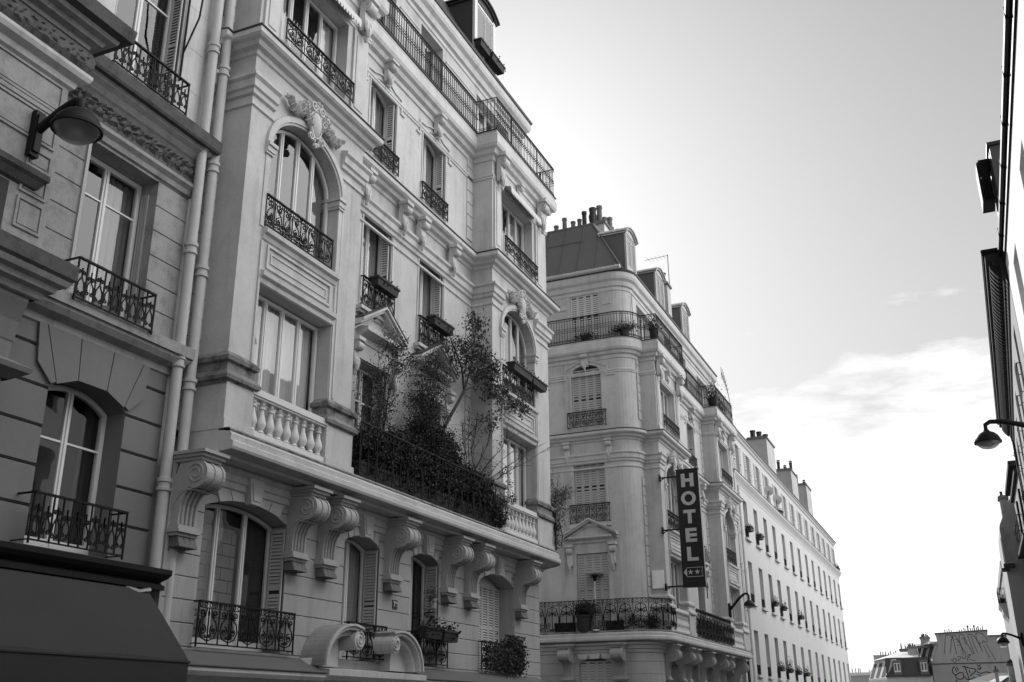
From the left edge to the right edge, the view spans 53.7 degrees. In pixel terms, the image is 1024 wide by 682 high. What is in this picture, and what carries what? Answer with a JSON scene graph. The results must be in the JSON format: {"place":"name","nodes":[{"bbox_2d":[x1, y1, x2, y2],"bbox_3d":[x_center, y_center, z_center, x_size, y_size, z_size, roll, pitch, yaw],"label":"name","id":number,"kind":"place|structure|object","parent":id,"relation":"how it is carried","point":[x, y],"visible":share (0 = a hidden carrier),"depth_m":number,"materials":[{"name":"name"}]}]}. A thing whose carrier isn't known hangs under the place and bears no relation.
{"place":"outdoors","nodes":[
{"label":"outdoors","id":0,"kind":"place"},
{"bbox_2d":[425,0,1014,672],"label":"sky","id":1,"kind":"structure","parent":0,"point":[803,171],"materials":[{"name":"white"}]},
{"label":"pavement","id":2,"kind":"structure","parent":0,"visible":0},
{"bbox_2d":[0,0,223,592],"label":"rusticated house","id":3,"kind":"structure","parent":2,"relation":"on","point":[99,244],"depth_m":14.60,"materials":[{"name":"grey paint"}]},
{"bbox_2d":[0,176,8,228],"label":"window","id":4,"kind":"structure","parent":3,"relation":"in","point":[4,183],"depth_m":12.65,"materials":[{"name":"grey glass"}]},
{"bbox_2d":[25,97,103,159],"bbox_3d":[-5.756,-2.788,13.008,1.099,0.706,0.639,-9,-22,22],"label":"street lamp","id":5,"kind":"object","parent":3,"relation":"attached to","point":[69,122],"visible":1,"depth_m":12.82,"materials":[{"name":"black metal"}]},
{"bbox_2d":[23,385,106,554],"bbox_3d":[-6.461,1.787,14.108,0.462,2.510,1.600,-9,-22,22],"label":"window","id":6,"kind":"structure","parent":3,"relation":"in","point":[69,456],"depth_m":14.51,"materials":[{"name":"grey glass"}]},
{"bbox_2d":[0,568,190,681],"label":"shop awning","id":7,"kind":"object","parent":3,"relation":"attached to","point":[56,629],"visible":1,"depth_m":12.25,"materials":[{"name":"fabric"}]},
{"bbox_2d":[69,155,141,316],"bbox_3d":[-6.465,-1.490,15.381,0.462,2.760,1.630,-9,-22,22],"label":"window","id":8,"kind":"structure","parent":3,"relation":"in","point":[105,219],"depth_m":15.78,"materials":[{"name":"grey glass"}]},
{"bbox_2d":[109,0,172,94],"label":"window","id":9,"kind":"structure","parent":3,"relation":"in","point":[146,17],"depth_m":17.28,"materials":[{"name":"grey glass"}]},
{"bbox_2d":[149,0,562,681],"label":"apartment building","id":10,"kind":"structure","parent":2,"relation":"on","point":[361,140],"depth_m":20.16,"materials":[{"name":"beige stone"}]},
{"bbox_2d":[191,503,271,651],"bbox_3d":[-4.858,3.887,16.646,0.462,2.480,2.360,-9,-22,22],"label":"window","id":11,"kind":"structure","parent":10,"relation":"in","point":[250,530],"depth_m":17.21,"materials":[{"name":"grey glass"}]},
{"bbox_2d":[253,295,317,450],"bbox_3d":[-4.331,0.685,17.987,0.462,2.830,2.380,-9,-22,22],"label":"window","id":12,"kind":"structure","parent":10,"relation":"in","point":[282,339],"depth_m":18.29,"materials":[{"name":"white glass"}]},
{"bbox_2d":[265,130,328,262],"bbox_3d":[-4.304,-2.745,19.238,0.462,2.630,2.380,-9,-22,22],"label":"window","id":13,"kind":"structure","parent":10,"relation":"in","point":[294,181],"depth_m":19.75,"materials":[{"name":"grey glass"}]},
{"bbox_2d":[281,0,337,88],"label":"window","id":14,"kind":"structure","parent":10,"relation":"in","point":[321,35],"depth_m":21.12,"materials":[{"name":"grey glass"}]},
{"bbox_2d":[339,538,364,660],"bbox_3d":[-3.425,5.016,19.709,0.462,2.480,1.450,-9,-22,22],"label":"window","id":15,"kind":"structure","parent":10,"relation":"in","point":[352,550],"depth_m":20.10,"materials":[{"name":"grey glass"}]},
{"bbox_2d":[354,368,375,431],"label":"window","id":16,"kind":"structure","parent":10,"relation":"in","point":[358,381],"depth_m":21.78,"materials":[{"name":"white paint"}]},
{"bbox_2d":[360,215,381,308],"bbox_3d":[-3.444,-1.635,22.669,0.462,2.590,1.410,-9,-22,22],"label":"window","id":17,"kind":"structure","parent":10,"relation":"in","point":[369,237],"depth_m":23.00,"materials":[{"name":"grey glass"}]},
{"bbox_2d":[368,84,386,164],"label":"window","id":18,"kind":"structure","parent":10,"relation":"in","point":[377,101],"depth_m":24.38,"materials":[{"name":"grey glass"}]},
{"bbox_2d":[351,460,409,492],"bbox_3d":[-2.727,2.787,20.209,0.460,0.375,1.940,-9,-22,22],"label":"planter trough","id":19,"kind":"object","parent":10,"relation":"on","point":[356,462],"visible":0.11,"depth_m":19.76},
{"bbox_2d":[353,326,419,450],"bbox_3d":[-2.581,1.135,21.080,1.062,3.229,2.265,-9,-22,22],"label":"wispy shrub","id":20,"kind":"object","parent":19,"relation":"in","point":[394,351],"visible":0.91,"depth_m":20.86,"materials":[{"name":"grey plant"}]},
{"bbox_2d":[369,274,400,298],"bbox_3d":[-2.764,-1.204,22.246,0.352,0.268,0.954,-9,-22,22],"label":"flower box","id":21,"kind":"object","parent":10,"relation":"attached to","point":[380,283],"visible":1,"depth_m":22.12,"materials":[{"name":"grey plant"}]},
{"bbox_2d":[351,422,426,494],"bbox_3d":[-2.587,2.331,20.584,1.055,1.580,2.939,-9,-22,22],"label":"balcony hedge","id":22,"kind":"object","parent":10,"relation":"on","point":[403,435],"visible":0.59,"depth_m":20.43,"materials":[{"name":"black plant"}]},
{"bbox_2d":[409,556,425,650],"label":"window","id":23,"kind":"structure","parent":10,"relation":"in","point":[417,563],"depth_m":22.39,"materials":[{"name":"black glass"}]},
{"bbox_2d":[417,260,432,345],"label":"window","id":24,"kind":"structure","parent":10,"relation":"in","point":[425,281],"depth_m":25.27,"materials":[{"name":"grey glass"}]},
{"bbox_2d":[420,40,433,80],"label":"window","id":25,"kind":"structure","parent":10,"relation":"in","point":[423,46],"depth_m":27.79,"materials":[{"name":"grey glass"}]},
{"bbox_2d":[421,137,435,211],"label":"window","id":26,"kind":"structure","parent":10,"relation":"in","point":[428,152],"depth_m":26.57,"materials":[{"name":"grey glass"}]},
{"bbox_2d":[416,602,444,639],"bbox_3d":[-1.683,5.919,21.432,0.419,0.763,0.926,-9,-22,22],"label":"flower box","id":27,"kind":"object","parent":10,"relation":"attached to","point":[429,631],"visible":1,"depth_m":21.23,"materials":[{"name":"grey plant"}]},
{"bbox_2d":[423,585,437,608],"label":"potted plant","id":28,"kind":"object","parent":10,"relation":"hanging from","point":[432,599],"visible":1,"depth_m":21.83,"materials":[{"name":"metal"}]},
{"bbox_2d":[408,481,454,511],"bbox_3d":[-1.883,3.452,22.013,0.460,0.375,1.940,-9,-22,22],"label":"planter trough","id":29,"kind":"object","parent":10,"relation":"on","point":[418,494],"visible":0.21,"depth_m":21.84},
{"bbox_2d":[396,345,454,450],"bbox_3d":[-1.894,1.556,22.510,1.173,3.423,1.993,-9,-22,22],"label":"dense conifer","id":30,"kind":"object","parent":29,"relation":"in","point":[426,399],"visible":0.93,"depth_m":22.47,"materials":[{"name":"black plant"}]},
{"bbox_2d":[404,409,457,501],"bbox_3d":[-1.959,2.638,22.248,1.226,2.331,2.384,-9,-22,22],"label":"balcony hedge","id":31,"kind":"object","parent":29,"relation":"in","point":[441,453],"visible":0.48,"depth_m":22.08,"materials":[{"name":"black plant"}]},
{"bbox_2d":[440,303,531,436],"bbox_3d":[-0.690,1.559,24.962,1.269,5.322,4.725,-9,-22,22],"label":"balcony tree","id":32,"kind":"object","parent":29,"relation":"in","point":[471,355],"visible":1,"depth_m":25.22,"materials":[{"name":"grey plant"}]},
{"bbox_2d":[426,313,454,336],"bbox_3d":[-1.711,-0.405,24.479,0.374,0.321,1.037,-9,-22,22],"label":"flower box","id":33,"kind":"object","parent":10,"relation":"attached to","point":[438,323],"visible":0.99,"depth_m":24.31,"materials":[{"name":"grey plant"}]},
{"bbox_2d":[436,622,461,642],"bbox_3d":[-1.397,6.320,21.989,0.413,0.436,0.813,-9,-22,22],"label":"flower box","id":34,"kind":"object","parent":10,"relation":"attached to","point":[450,636],"visible":0.75,"depth_m":21.92,"materials":[{"name":"grey plant"}]},
{"bbox_2d":[454,500,491,525],"bbox_3d":[-1.059,4.101,23.775,0.460,0.375,1.840,-9,-22,22],"label":"planter trough","id":35,"kind":"object","parent":10,"relation":"on","point":[474,515],"visible":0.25,"depth_m":23.69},
{"bbox_2d":[439,428,507,530],"bbox_3d":[-1.041,3.324,23.930,1.140,2.149,3.378,-9,-22,22],"label":"balcony hedge","id":36,"kind":"object","parent":10,"relation":"on","point":[460,462],"visible":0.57,"depth_m":23.59,"materials":[{"name":"black plant"}]},
{"bbox_2d":[473,37,491,57],"bbox_3d":[-0.892,-9.133,31.224,0.360,0.394,0.776,-9,-22,22],"label":"flower box","id":37,"kind":"object","parent":10,"relation":"attached to","point":[483,48],"visible":1,"depth_m":31.10,"materials":[{"name":"grey plant"}]},
{"bbox_2d":[477,106,493,131],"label":"window","id":38,"kind":"structure","parent":10,"relation":"in","point":[478,110],"depth_m":30.80,"materials":[{"name":"grey glass"}]},
{"bbox_2d":[485,49,505,75],"bbox_3d":[-0.509,-8.853,32.001,0.468,0.446,1.090,-9,-22,22],"label":"flower box","id":39,"kind":"object","parent":10,"relation":"attached to","point":[495,64],"visible":0.94,"depth_m":31.84,"materials":[{"name":"grey plant"}]},
{"bbox_2d":[457,405,552,493],"bbox_3d":[-0.063,3.073,25.738,1.071,2.425,5.150,-11,-23,27],"label":"bare shrub","id":40,"kind":"object","parent":10,"relation":"attached to","point":[474,437],"visible":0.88,"depth_m":24.67,"materials":[{"name":"grey plant"}]},
{"bbox_2d":[485,633,529,678],"bbox_3d":[-0.070,7.752,24.770,0.282,1.120,2.442,-9,-22,22],"label":"rail ivy","id":41,"kind":"object","parent":10,"relation":"attached to","point":[512,656],"visible":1,"depth_m":24.78,"materials":[{"name":"black plant"}]},
{"bbox_2d":[500,469,516,521],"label":"climbing plant","id":42,"kind":"object","parent":10,"relation":"attached to","point":[511,497],"visible":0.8,"depth_m":25.57,"materials":[{"name":"grey plant"}]},
{"bbox_2d":[501,202,523,270],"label":"window","id":43,"kind":"structure","parent":10,"relation":"in","point":[510,228],"depth_m":29.84,"materials":[{"name":"grey glass"}]},
{"bbox_2d":[503,436,525,522],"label":"window","id":44,"kind":"structure","parent":10,"relation":"in","point":[510,446],"depth_m":27.29,"materials":[{"name":"white paint"}]},
{"bbox_2d":[503,314,526,398],"bbox_3d":[-0.220,0.472,27.967,0.462,2.630,2.380,-9,-22,22],"label":"window","id":45,"kind":"structure","parent":10,"relation":"in","point":[508,356],"depth_m":28.62,"materials":[{"name":"grey glass"}]},
{"bbox_2d":[506,360,533,382],"bbox_3d":[0.233,0.808,27.311,0.369,0.295,1.300,-9,-22,22],"label":"flower box","id":46,"kind":"object","parent":10,"relation":"attached to","point":[521,372],"visible":1,"depth_m":27.13,"materials":[{"name":"grey plant"}]},
{"bbox_2d":[527,373,549,392],"bbox_3d":[0.728,1.184,28.320,0.382,0.290,1.030,-9,-22,22],"label":"flower box","id":47,"kind":"object","parent":10,"relation":"attached to","point":[538,385],"visible":0.88,"depth_m":28.22,"materials":[{"name":"grey plant"}]},
{"bbox_2d":[550,469,575,545],"bbox_3d":[1.189,4.748,28.525,1.193,2.391,0.908,-6,-21,14],"label":"bamboo clump","id":48,"kind":"object","parent":10,"relation":"on","point":[554,504],"visible":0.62,"depth_m":28.59,"materials":[{"name":"grey plant"}]},
{"bbox_2d":[732,428,850,681],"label":"long white building","id":49,"kind":"structure","parent":2,"relation":"on","point":[789,560],"depth_m":64.59,"materials":[{"name":"stone"}]},
{"bbox_2d":[745,524,754,532],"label":"flower box","id":50,"kind":"object","parent":49,"relation":"attached to","point":[749,528],"visible":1,"depth_m":53.68,"materials":[{"name":"grey plant"}]},
{"bbox_2d":[755,532,764,540],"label":"flower box","id":51,"kind":"object","parent":49,"relation":"attached to","point":[760,536],"visible":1,"depth_m":56.19,"materials":[{"name":"grey plant"}]},
{"bbox_2d":[764,486,772,498],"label":"satellite dish","id":52,"kind":"object","parent":49,"relation":"on","point":[768,490],"visible":0.9,"depth_m":60.33,"materials":[{"name":"white metal"}]},
{"bbox_2d":[771,595,779,606],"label":"flower box","id":53,"kind":"object","parent":49,"relation":"attached to","point":[775,603],"visible":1,"depth_m":57.59,"materials":[{"name":"grey plant"}]},
{"bbox_2d":[773,495,781,506],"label":"satellite dish","id":54,"kind":"object","parent":49,"relation":"on","point":[777,499],"visible":0.9,"depth_m":62.78,"materials":[{"name":"white metal"}]},
{"bbox_2d":[777,660,785,670],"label":"flower box","id":55,"kind":"object","parent":49,"relation":"attached to","point":[782,668],"visible":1,"depth_m":56.40,"materials":[{"name":"grey plant"}]},
{"bbox_2d":[780,601,787,610],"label":"flower box","id":56,"kind":"object","parent":49,"relation":"attached to","point":[783,607],"visible":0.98,"depth_m":60.00,"materials":[{"name":"grey plant"}]},
{"bbox_2d":[785,657,794,672],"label":"flower box","id":57,"kind":"object","parent":49,"relation":"attached to","point":[790,670],"visible":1,"depth_m":58.98,"materials":[{"name":"grey plant"}]},
{"bbox_2d":[795,666,802,674],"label":"flower box","id":58,"kind":"object","parent":49,"relation":"attached to","point":[799,672],"visible":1,"depth_m":61.66,"materials":[{"name":"grey plant"}]},
{"bbox_2d":[797,609,804,619],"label":"flower box","id":59,"kind":"object","parent":49,"relation":"attached to","point":[801,616],"visible":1,"depth_m":65.69,"materials":[{"name":"grey plant"}]},
{"bbox_2d":[804,668,809,676],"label":"flower box","id":60,"kind":"object","parent":49,"relation":"attached to","point":[807,674],"visible":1,"depth_m":64.47,"materials":[{"name":"grey plant"}]},
{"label":"pavement","id":61,"kind":"structure","parent":0,"visible":0},
{"bbox_2d":[976,0,1023,352],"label":"white rendered house","id":62,"kind":"structure","parent":61,"relation":"on","point":[1000,175],"depth_m":23.48,"materials":[{"name":"paint"}]},
{"bbox_2d":[974,419,1023,448],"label":"street lamp","id":63,"kind":"object","parent":62,"relation":"attached to","point":[986,438],"visible":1,"depth_m":22.10,"materials":[{"name":"black metal"}]},
{"bbox_2d":[980,248,1023,503],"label":"corniced house","id":64,"kind":"structure","parent":61,"relation":"on","point":[1006,356],"depth_m":33.43,"materials":[{"name":"white paint"}]},
{"bbox_2d":[996,561,1020,681],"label":"balconied house","id":65,"kind":"structure","parent":61,"relation":"on","point":[1003,607],"depth_m":65.81,"materials":[{"name":"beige stone"}]},
{"bbox_2d":[998,593,1004,604],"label":"flower box","id":66,"kind":"object","parent":65,"relation":"attached to","point":[1001,599],"visible":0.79,"depth_m":65.54,"materials":[{"name":"grey plant"}]},
{"bbox_2d":[997,491,1023,681],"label":"gabled house","id":67,"kind":"structure","parent":61,"relation":"on","point":[1012,565],"depth_m":51.61,"materials":[{"name":"stone"}]},
{"bbox_2d":[996,632,1023,646],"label":"street lamp","id":68,"kind":"object","parent":67,"relation":"attached to","point":[1002,641],"visible":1,"depth_m":50.30,"materials":[{"name":"black metal"}]},
{"label":"ground","id":69,"kind":"structure","parent":0,"visible":0},
{"bbox_2d":[539,205,752,681],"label":"hotel building","id":70,"kind":"structure","parent":69,"relation":"on","point":[633,415],"depth_m":39.41,"materials":[{"name":"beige stone"}]},
{"bbox_2d":[554,622,575,632],"bbox_3d":[1.959,10.451,36.830,0.790,0.335,0.280,-9,-22,22],"label":"planter trough","id":71,"kind":"object","parent":70,"relation":"on","point":[561,630],"visible":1,"depth_m":36.70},
{"bbox_2d":[570,599,599,631],"bbox_3d":[2.612,9.898,36.484,1.018,1.122,0.787,1,-20,-5],"label":"potted shrub","id":72,"kind":"object","parent":70,"relation":"on","point":[585,619],"visible":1,"depth_m":36.38,"materials":[{"name":"black plant"}]},
{"bbox_2d":[574,329,596,340],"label":"potted plant","id":73,"kind":"object","parent":70,"relation":"on","point":[582,336],"visible":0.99,"depth_m":40.11,"materials":[{"name":"grey plant"}]},
{"bbox_2d":[585,572,603,630],"bbox_3d":[3.018,9.405,36.557,0.700,2.090,0.700,-9,-22,22],"label":"patio heater","id":74,"kind":"object","parent":70,"relation":"on","point":[594,575],"visible":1,"depth_m":36.69,"materials":[{"name":"metal"}]},
{"bbox_2d":[605,620,623,630],"bbox_3d":[3.699,10.173,36.118,0.690,0.335,0.280,-9,-22,22],"label":"planter trough","id":75,"kind":"object","parent":70,"relation":"on","point":[610,626],"visible":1,"depth_m":36.03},
{"bbox_2d":[606,319,651,335],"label":"potted plant","id":76,"kind":"object","parent":70,"relation":"on","point":[624,330],"visible":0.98,"depth_m":39.56,"materials":[{"name":"grey plant"}]},
{"bbox_2d":[619,612,660,628],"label":"hedge","id":77,"kind":"object","parent":70,"relation":"on","point":[651,618],"visible":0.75,"depth_m":36.01,"materials":[{"name":"black plant"}]},
{"bbox_2d":[637,315,646,339],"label":"window","id":78,"kind":"structure","parent":70,"relation":"in","point":[642,331],"depth_m":42.94,"materials":[{"name":"grey glass"}]},
{"bbox_2d":[644,315,661,337],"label":"potted plant","id":79,"kind":"object","parent":70,"relation":"on","point":[651,327],"visible":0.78,"depth_m":40.17,"materials":[{"name":"grey plant"}]},
{"bbox_2d":[660,389,669,431],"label":"window","id":80,"kind":"structure","parent":70,"relation":"in","point":[662,396],"depth_m":41.46,"materials":[{"name":"grey glass"}]},
{"bbox_2d":[666,471,675,528],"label":"window","id":81,"kind":"structure","parent":70,"relation":"in","point":[668,480],"depth_m":40.16,"materials":[{"name":"grey glass"}]},
{"bbox_2d":[671,561,679,608],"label":"window","id":82,"kind":"structure","parent":70,"relation":"in","point":[672,563],"depth_m":39.08,"materials":[{"name":"white paint"}]},
{"bbox_2d":[658,468,707,598],"bbox_3d":[6.245,7.040,36.994,1.541,4.720,0.203,-10,-22,23],"label":"hotel sign","id":83,"kind":"object","parent":70,"relation":"attached to","point":[690,528],"visible":1,"depth_m":36.84,"materials":[{"name":"metal"}]},
{"bbox_2d":[696,618,727,641],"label":"hedge","id":84,"kind":"object","parent":70,"relation":"on","point":[711,630],"visible":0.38,"depth_m":41.95,"materials":[{"name":"black plant"}]},
{"bbox_2d":[705,376,721,405],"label":"potted plant","id":85,"kind":"object","parent":70,"relation":"on","point":[712,399],"visible":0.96,"depth_m":48.88,"materials":[{"name":"grey plant"}]},
{"bbox_2d":[718,447,723,479],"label":"window","id":86,"kind":"structure","parent":70,"relation":"in","point":[720,451],"depth_m":50.22,"materials":[{"name":"white paint"}]},
{"bbox_2d":[725,517,731,563],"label":"window","id":87,"kind":"structure","parent":70,"relation":"in","point":[727,537],"depth_m":48.98,"materials":[{"name":"grey glass"}]},
{"bbox_2d":[730,590,735,626],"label":"window","id":88,"kind":"structure","parent":70,"relation":"in","point":[732,600],"depth_m":47.96,"materials":[{"name":"grey glass"}]},
{"bbox_2d":[728,592,754,618],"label":"street lamp","id":89,"kind":"object","parent":70,"relation":"attached to","point":[749,604],"visible":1,"depth_m":45.45,"materials":[{"name":"black metal"}]},
{"bbox_2d":[850,668,870,681],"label":"pale building","id":90,"kind":"structure","parent":69,"relation":"on","point":[858,676],"depth_m":117.87,"materials":[{"name":"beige stone"}]},
{"bbox_2d":[869,643,933,681],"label":"mansard house","id":91,"kind":"structure","parent":69,"relation":"on","point":[911,666],"depth_m":88.88,"materials":[{"name":"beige stone"}]},
{"bbox_2d":[870,664,876,677],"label":"window","id":92,"kind":"structure","parent":91,"relation":"in","point":[874,667],"depth_m":93.05,"materials":[{"name":"grey glass"}]},
{"bbox_2d":[876,663,881,677],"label":"window","id":93,"kind":"structure","parent":91,"relation":"in","point":[880,665],"depth_m":91.55,"materials":[{"name":"white glass"}]},
{"bbox_2d":[881,665,885,676],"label":"window","id":94,"kind":"structure","parent":91,"relation":"in","point":[884,670],"depth_m":90.08,"materials":[{"name":"white glass"}]},
{"bbox_2d":[911,625,1010,681],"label":"party wall house","id":95,"kind":"structure","parent":69,"relation":"on","point":[963,656],"depth_m":87.94,"materials":[{"name":"paint"}]},
{"bbox_2d":[921,648,926,656],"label":"window","id":96,"kind":"structure","parent":95,"relation":"in","point":[924,650],"depth_m":91.50,"materials":[{"name":"black glass"}]},
{"bbox_2d":[928,646,933,660],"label":"window","id":97,"kind":"structure","parent":95,"relation":"in","point":[931,648],"depth_m":89.97,"materials":[{"name":"black glass"}]},
{"bbox_2d":[969,659,1015,681],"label":"roofed house","id":98,"kind":"structure","parent":69,"relation":"on","point":[996,676],"depth_m":71.50,"materials":[{"name":"metal"}]},
{"bbox_2d":[1005,460,1023,558],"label":"stepped house","id":99,"kind":"structure","parent":69,"relation":"on","point":[1012,488],"depth_m":47.99,"materials":[{"name":"stone"}]}
]}

